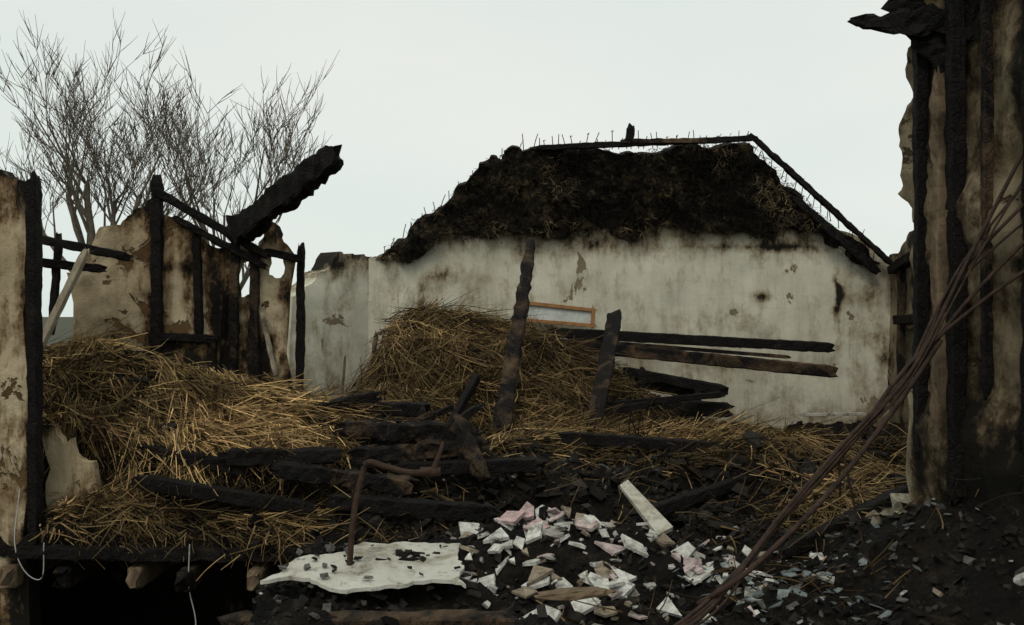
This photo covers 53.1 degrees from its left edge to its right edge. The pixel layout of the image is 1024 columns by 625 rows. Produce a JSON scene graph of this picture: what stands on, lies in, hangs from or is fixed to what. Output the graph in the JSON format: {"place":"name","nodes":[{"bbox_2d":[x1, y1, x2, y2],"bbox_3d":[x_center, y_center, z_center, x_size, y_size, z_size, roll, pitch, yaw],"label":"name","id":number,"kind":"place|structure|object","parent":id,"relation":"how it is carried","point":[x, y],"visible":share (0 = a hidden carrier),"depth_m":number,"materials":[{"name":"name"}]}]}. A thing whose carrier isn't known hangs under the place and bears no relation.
{"place":"outdoors","nodes":[
{"label":"outdoors","id":0,"kind":"place"},
{"bbox_2d":[42,317,72,349],"bbox_3d":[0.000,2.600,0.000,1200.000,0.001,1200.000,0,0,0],"label":"ground","id":1,"kind":"structure","parent":0,"point":[64,323],"depth_m":156.62,"materials":[{"name":"grey plant"}]},
{"bbox_2d":[0,11,266,272],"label":"bare tree","id":2,"kind":"object","parent":1,"relation":"on","point":[68,169],"visible":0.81,"depth_m":16.30,"materials":[{"name":"grey plant"}]},
{"bbox_2d":[75,22,339,290],"bbox_3d":[-4.965,-1.060,17.134,4.227,7.331,2.910,0,0,0],"label":"bare tree","id":3,"kind":"object","parent":1,"relation":"on","point":[293,163],"visible":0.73,"depth_m":16.71,"materials":[{"name":"grey plant"}]},
{"bbox_2d":[0,0,1023,624],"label":"burnt cottage","id":4,"kind":"structure","parent":1,"relation":"on","point":[722,238],"depth_m":6.75,"materials":[{"name":"white paint"}]},
{"bbox_2d":[14,489,195,624],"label":"loose electric cable","id":5,"kind":"object","parent":4,"relation":"attached to","point":[43,557],"visible":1,"depth_m":4.90,"materials":[{"name":"white plastic"}]},
{"bbox_2d":[10,312,411,578],"bbox_3d":[-1.689,0.682,5.661,2.662,1.369,1.944,0,0,0],"label":"thatch straw heap","id":6,"kind":"object","parent":4,"relation":"on","point":[95,426],"visible":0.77,"depth_m":5.51,"materials":[{"name":"beige plant"}]},
{"bbox_2d":[226,144,343,245],"bbox_3d":[-1.427,-0.718,6.386,0.984,0.591,0.166,0,0,33],"label":"charred rafter","id":7,"kind":"object","parent":4,"relation":"on","point":[305,178],"visible":1,"depth_m":6.32,"materials":[{"name":"black wood"}]},
{"bbox_2d":[0,316,1023,624],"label":"charred debris heap","id":8,"kind":"object","parent":4,"relation":"on","point":[978,592],"visible":0.09,"depth_m":4.08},
{"bbox_2d":[129,442,250,474],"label":"charred beam","id":9,"kind":"structure","parent":8,"relation":"on","point":[212,461],"depth_m":5.36,"materials":[{"name":"black wood"}]},
{"bbox_2d":[130,474,316,515],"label":"charred beam","id":10,"kind":"structure","parent":8,"relation":"on","point":[206,492],"depth_m":5.14,"materials":[{"name":"black wood"}]},
{"bbox_2d":[217,446,343,466],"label":"charred beam","id":11,"kind":"structure","parent":8,"relation":"on","point":[230,457],"depth_m":5.29,"materials":[{"name":"black wood"}]},
{"bbox_2d":[308,416,334,426],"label":"burnt timber piece","id":12,"kind":"object","parent":8,"relation":"on","point":[330,424],"visible":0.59,"depth_m":5.85,"materials":[{"name":"black wood"}]},
{"bbox_2d":[290,391,382,418],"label":"charred beam","id":13,"kind":"structure","parent":8,"relation":"on","point":[373,400],"depth_m":6.01,"materials":[{"name":"black wood"}]},
{"bbox_2d":[341,355,345,396],"bbox_3d":[-1.435,0.694,8.652,0.025,0.664,0.130,0,0,17],"label":"pale stick","id":14,"kind":"object","parent":8,"relation":"on","point":[343,374],"visible":0.38,"depth_m":8.67,"materials":[{"name":"wood"}]},
{"bbox_2d":[270,461,418,494],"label":"charred beam","id":15,"kind":"structure","parent":8,"relation":"on","point":[386,483],"depth_m":5.15,"materials":[{"name":"black wood"}]},
{"bbox_2d":[260,542,465,593],"bbox_3d":[-0.545,0.989,4.031,0.750,0.068,0.623,0,0,0],"label":"fallen ceiling board","id":16,"kind":"object","parent":8,"relation":"on","point":[395,572],"visible":0.91,"depth_m":3.94,"materials":[{"name":"white paint"}]},
{"bbox_2d":[278,541,471,578],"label":"plaster crumbs","id":17,"kind":"object","parent":16,"relation":"on","point":[299,551],"visible":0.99,"depth_m":3.90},
{"bbox_2d":[372,331,377,363],"bbox_3d":[-1.216,0.588,8.797,0.032,0.878,0.243,0,0,19],"label":"pale stick","id":18,"kind":"object","parent":8,"relation":"on","point":[374,339],"visible":0.06,"depth_m":8.87,"materials":[{"name":"brown wood"}]},
{"bbox_2d":[353,401,431,416],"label":"charred beam","id":19,"kind":"structure","parent":8,"relation":"on","point":[408,409],"depth_m":5.94,"materials":[{"name":"black wood"}]},
{"bbox_2d":[347,441,444,565],"bbox_3d":[-0.457,0.804,4.003,0.393,0.594,0.065,0,0,-10],"label":"burnt water pipe","id":20,"kind":"object","parent":8,"relation":"on","point":[434,469],"visible":0.94,"depth_m":3.99,"materials":[{"name":"metal"}]},
{"bbox_2d":[391,417,415,420],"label":"burnt timber piece","id":21,"kind":"object","parent":8,"relation":"on","point":[406,418],"visible":0.21,"depth_m":6.59,"materials":[{"name":"brown wood"}]},
{"bbox_2d":[331,419,478,441],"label":"charred beam","id":22,"kind":"structure","parent":8,"relation":"on","point":[418,431],"depth_m":5.54,"materials":[{"name":"black wood"}]},
{"bbox_2d":[325,493,497,521],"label":"charred beam","id":23,"kind":"structure","parent":8,"relation":"on","point":[418,508],"depth_m":5.02,"materials":[{"name":"black wood"}]},
{"bbox_2d":[347,437,490,467],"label":"charred beam","id":24,"kind":"structure","parent":8,"relation":"on","point":[419,450],"depth_m":5.41,"materials":[{"name":"black wood"}]},
{"bbox_2d":[407,411,433,421],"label":"burnt timber piece","id":25,"kind":"object","parent":8,"relation":"on","point":[425,416],"visible":0.41,"depth_m":5.59,"materials":[{"name":"brown wood"}]},
{"bbox_2d":[404,404,455,421],"bbox_3d":[-0.497,0.614,6.031,0.367,0.148,0.056,0,0,-19],"label":"burnt timber piece","id":26,"kind":"object","parent":8,"relation":"on","point":[444,410],"visible":0.35,"depth_m":6.04,"materials":[{"name":"black wood"}]},
{"bbox_2d":[409,481,451,500],"bbox_3d":[-0.421,0.942,5.349,0.376,0.147,0.033,0,0,32],"label":"burnt timber piece","id":27,"kind":"object","parent":8,"relation":"on","point":[418,487],"visible":0.62,"depth_m":5.35,"materials":[{"name":"black wood"}]},
{"bbox_2d":[427,413,437,419],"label":"burnt timber piece","id":28,"kind":"object","parent":8,"relation":"on","point":[433,417],"visible":0.11,"depth_m":5.85,"materials":[{"name":"black wood"}]},
{"bbox_2d":[449,401,483,421],"bbox_3d":[-0.274,0.596,5.906,0.253,0.166,0.062,0,0,-24],"label":"burnt timber piece","id":29,"kind":"object","parent":8,"relation":"on","point":[470,412],"visible":0.54,"depth_m":5.90,"materials":[{"name":"black wood"}]},
{"bbox_2d":[449,413,489,481],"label":"charred beam","id":30,"kind":"structure","parent":8,"relation":"on","point":[468,446],"depth_m":5.37,"materials":[{"name":"brown wood"}]},
{"bbox_2d":[393,456,546,475],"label":"charred beam","id":31,"kind":"structure","parent":8,"relation":"on","point":[528,464],"depth_m":5.35,"materials":[{"name":"black wood"}]},
{"bbox_2d":[486,451,498,457],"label":"burnt timber piece","id":32,"kind":"object","parent":8,"relation":"on","point":[492,454],"visible":0.22,"depth_m":5.82,"materials":[{"name":"black wood"}]},
{"bbox_2d":[481,516,534,526],"bbox_3d":[-0.089,1.031,4.931,0.408,0.147,0.034,0,0,13],"label":"burnt timber piece","id":33,"kind":"object","parent":8,"relation":"on","point":[520,521],"visible":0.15,"depth_m":4.91,"materials":[{"name":"black wood"}]},
{"bbox_2d":[43,309,1023,624],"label":"rubble fragments","id":34,"kind":"object","parent":8,"relation":"on","point":[681,519],"visible":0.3,"depth_m":4.73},
{"bbox_2d":[529,451,548,477],"bbox_3d":[0.146,0.837,5.545,0.154,0.168,0.024,0,0,45],"label":"burnt timber piece","id":35,"kind":"object","parent":8,"relation":"on","point":[544,472],"visible":0.38,"depth_m":5.51,"materials":[{"name":"black wood"}]},
{"bbox_2d":[522,428,560,440],"bbox_3d":[0.218,0.754,6.242,0.340,0.089,0.045,0,0,14],"label":"burnt timber piece","id":36,"kind":"object","parent":8,"relation":"on","point":[532,430],"visible":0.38,"depth_m":6.24,"materials":[{"name":"black wood"}]},
{"bbox_2d":[526,301,597,328],"bbox_3d":[0.436,0.013,9.360,0.701,0.306,0.036,0,0,0],"label":"roof window sash","id":37,"kind":"object","parent":8,"relation":"on","point":[556,314],"visible":0.77,"depth_m":9.37,"materials":[{"name":"brown wood"}]},
{"bbox_2d":[458,501,834,624],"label":"broken plaster pile","id":38,"kind":"object","parent":8,"relation":"on","point":[537,528],"visible":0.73,"depth_m":4.15,"materials":[{"name":"white paint"}]},
{"bbox_2d":[534,586,615,599],"bbox_3d":[0.219,0.985,3.582,0.290,0.052,0.068,0,0,18],"label":"broken timber","id":39,"kind":"object","parent":38,"relation":"on","point":[574,593],"visible":1,"depth_m":3.56,"materials":[{"name":"brown wood"}]},
{"bbox_2d":[558,431,734,453],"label":"charred beam","id":40,"kind":"structure","parent":8,"relation":"on","point":[622,441],"depth_m":5.79,"materials":[{"name":"black wood"}]},
{"bbox_2d":[567,338,790,358],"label":"charred beam","id":41,"kind":"structure","parent":8,"relation":"on","point":[711,350],"depth_m":8.57,"materials":[{"name":"black wood"}]},
{"bbox_2d":[679,459,702,479],"bbox_3d":[0.942,0.826,5.349,0.067,0.149,0.196,0,0,44],"label":"burnt timber piece","id":42,"kind":"object","parent":8,"relation":"on","point":[690,468],"visible":0.98,"depth_m":5.31,"materials":[{"name":"black wood"}]},
{"bbox_2d":[628,464,782,522],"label":"charred beam","id":43,"kind":"structure","parent":8,"relation":"on","point":[672,504],"depth_m":5.18,"materials":[{"name":"black wood"}]},
{"bbox_2d":[622,501,979,624],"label":"slate shards","id":44,"kind":"object","parent":8,"relation":"on","point":[796,589],"visible":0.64,"depth_m":4.00,"materials":[{"name":"grey stone"}]},
{"bbox_2d":[697,339,942,605],"bbox_3d":[1.030,0.538,3.575,1.034,0.888,0.339,0,0,-31],"label":"rusty wire bundle","id":45,"kind":"object","parent":8,"relation":"on","point":[808,514],"visible":0.93,"depth_m":3.46,"materials":[{"name":"brown metal"}]},
{"bbox_2d":[799,412,865,416],"bbox_3d":[2.873,0.915,9.200,0.622,0.039,0.030,0,0,0],"label":"white waste pipe","id":46,"kind":"object","parent":8,"relation":"on","point":[833,414],"visible":0.97,"depth_m":9.19,"materials":[{"name":"white plastic"}]},
{"bbox_2d":[779,484,908,556],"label":"charred beam","id":47,"kind":"structure","parent":8,"relation":"on","point":[795,549],"depth_m":4.62,"materials":[{"name":"black wood"}]},
{"bbox_2d":[821,432,879,444],"bbox_3d":[2.070,0.775,6.285,0.354,0.070,0.041,0,0,24],"label":"burnt timber piece","id":48,"kind":"object","parent":8,"relation":"on","point":[831,434],"visible":0.23,"depth_m":6.31,"materials":[{"name":"black wood"}]},
{"bbox_2d":[841,493,910,524],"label":"fallen stones","id":49,"kind":"object","parent":8,"relation":"on","point":[897,499],"visible":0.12,"depth_m":4.40,"materials":[{"name":"grey stone"}]},
{"bbox_2d":[868,473,901,484],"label":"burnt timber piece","id":50,"kind":"object","parent":8,"relation":"on","point":[890,475],"visible":0.36,"depth_m":5.38,"materials":[{"name":"black wood"}]},
{"bbox_2d":[889,458,897,471],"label":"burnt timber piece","id":51,"kind":"object","parent":8,"relation":"on","point":[895,460],"visible":0.35,"depth_m":5.65,"materials":[{"name":"black wood"}]},
{"bbox_2d":[319,282,740,464],"bbox_3d":[0.081,0.645,7.277,3.663,1.804,3.813,0,0,0],"label":"thatch straw heap","id":52,"kind":"object","parent":4,"relation":"on","point":[555,393],"visible":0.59,"depth_m":7.54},
{"bbox_2d":[448,372,480,420],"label":"charred beam","id":53,"kind":"structure","parent":52,"relation":"on","point":[465,397],"depth_m":7.10,"materials":[{"name":"black wood"}]},
{"bbox_2d":[491,237,535,435],"bbox_3d":[0.034,0.121,7.373,0.139,1.428,1.347,0,0,9],"label":"charred post","id":54,"kind":"object","parent":52,"relation":"on","point":[510,368],"visible":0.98,"depth_m":7.19,"materials":[{"name":"brown wood"}]},
{"bbox_2d":[587,309,621,424],"bbox_3d":[0.685,0.385,7.475,0.121,0.824,0.948,0,0,15],"label":"charred post","id":55,"kind":"object","parent":52,"relation":"on","point":[605,367],"visible":0.95,"depth_m":7.43,"materials":[{"name":"black wood"}]},
{"bbox_2d":[578,401,654,415],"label":"charred beam","id":56,"kind":"structure","parent":52,"relation":"on","point":[638,405],"depth_m":7.34,"materials":[{"name":"black wood"}]},
{"bbox_2d":[572,391,726,408],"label":"charred beam","id":57,"kind":"structure","parent":52,"relation":"on","point":[690,397],"depth_m":7.43,"materials":[{"name":"black wood"}]},
{"bbox_2d":[624,376,704,395],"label":"charred beam","id":58,"kind":"structure","parent":52,"relation":"on","point":[667,389],"depth_m":8.16,"materials":[{"name":"black wood"}]},
{"bbox_2d":[642,398,734,416],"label":"charred beam","id":59,"kind":"structure","parent":52,"relation":"on","point":[706,408],"depth_m":7.57,"materials":[{"name":"black wood"}]},
{"bbox_2d":[196,381,1022,624],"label":"scattered straw","id":60,"kind":"object","parent":4,"relation":"on","point":[803,440],"visible":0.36,"depth_m":5.41,"materials":[{"name":"yellow plant"}]},
{"bbox_2d":[674,149,1023,624],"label":"rusty wire bundle","id":61,"kind":"object","parent":4,"relation":"attached to","point":[929,340],"visible":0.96,"depth_m":3.67,"materials":[{"name":"brown metal"}]},
{"bbox_2d":[0,0,913,316],"label":"sky","id":62,"kind":"structure","parent":0,"point":[418,94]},
{"bbox_2d":[637,366,645,393],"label":"charred beam","id":63,"kind":"structure","parent":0,"point":[641,375],"depth_m":8.02,"materials":[{"name":"black wood"}]},
{"bbox_2d":[620,480,672,536],"bbox_3d":[0.593,0.880,4.608,0.080,0.200,0.376,0,0,-23],"label":"broken board","id":64,"kind":"object","parent":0,"point":[659,524],"visible":0.93,"depth_m":4.57,"materials":[{"name":"white wood"}]},
{"bbox_2d":[622,367,728,394],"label":"charred beam","id":65,"kind":"structure","parent":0,"point":[684,382],"depth_m":8.05,"materials":[{"name":"black wood"}]},
{"bbox_2d":[548,327,835,352],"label":"charred beam","id":66,"kind":"structure","parent":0,"point":[721,341],"depth_m":8.56,"materials":[{"name":"black wood"}]},
{"bbox_2d":[559,338,837,377],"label":"charred beam","id":67,"kind":"structure","parent":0,"point":[738,362],"depth_m":8.41,"materials":[{"name":"brown wood"}]},
{"bbox_2d":[694,386,702,421],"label":"charred beam","id":68,"kind":"structure","parent":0,"point":[698,390],"depth_m":7.92,"materials":[{"name":"black wood"}]},
{"bbox_2d":[816,449,890,461],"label":"charred beam","id":69,"kind":"structure","parent":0,"point":[878,453],"depth_m":5.79,"materials":[{"name":"black wood"}]}
]}

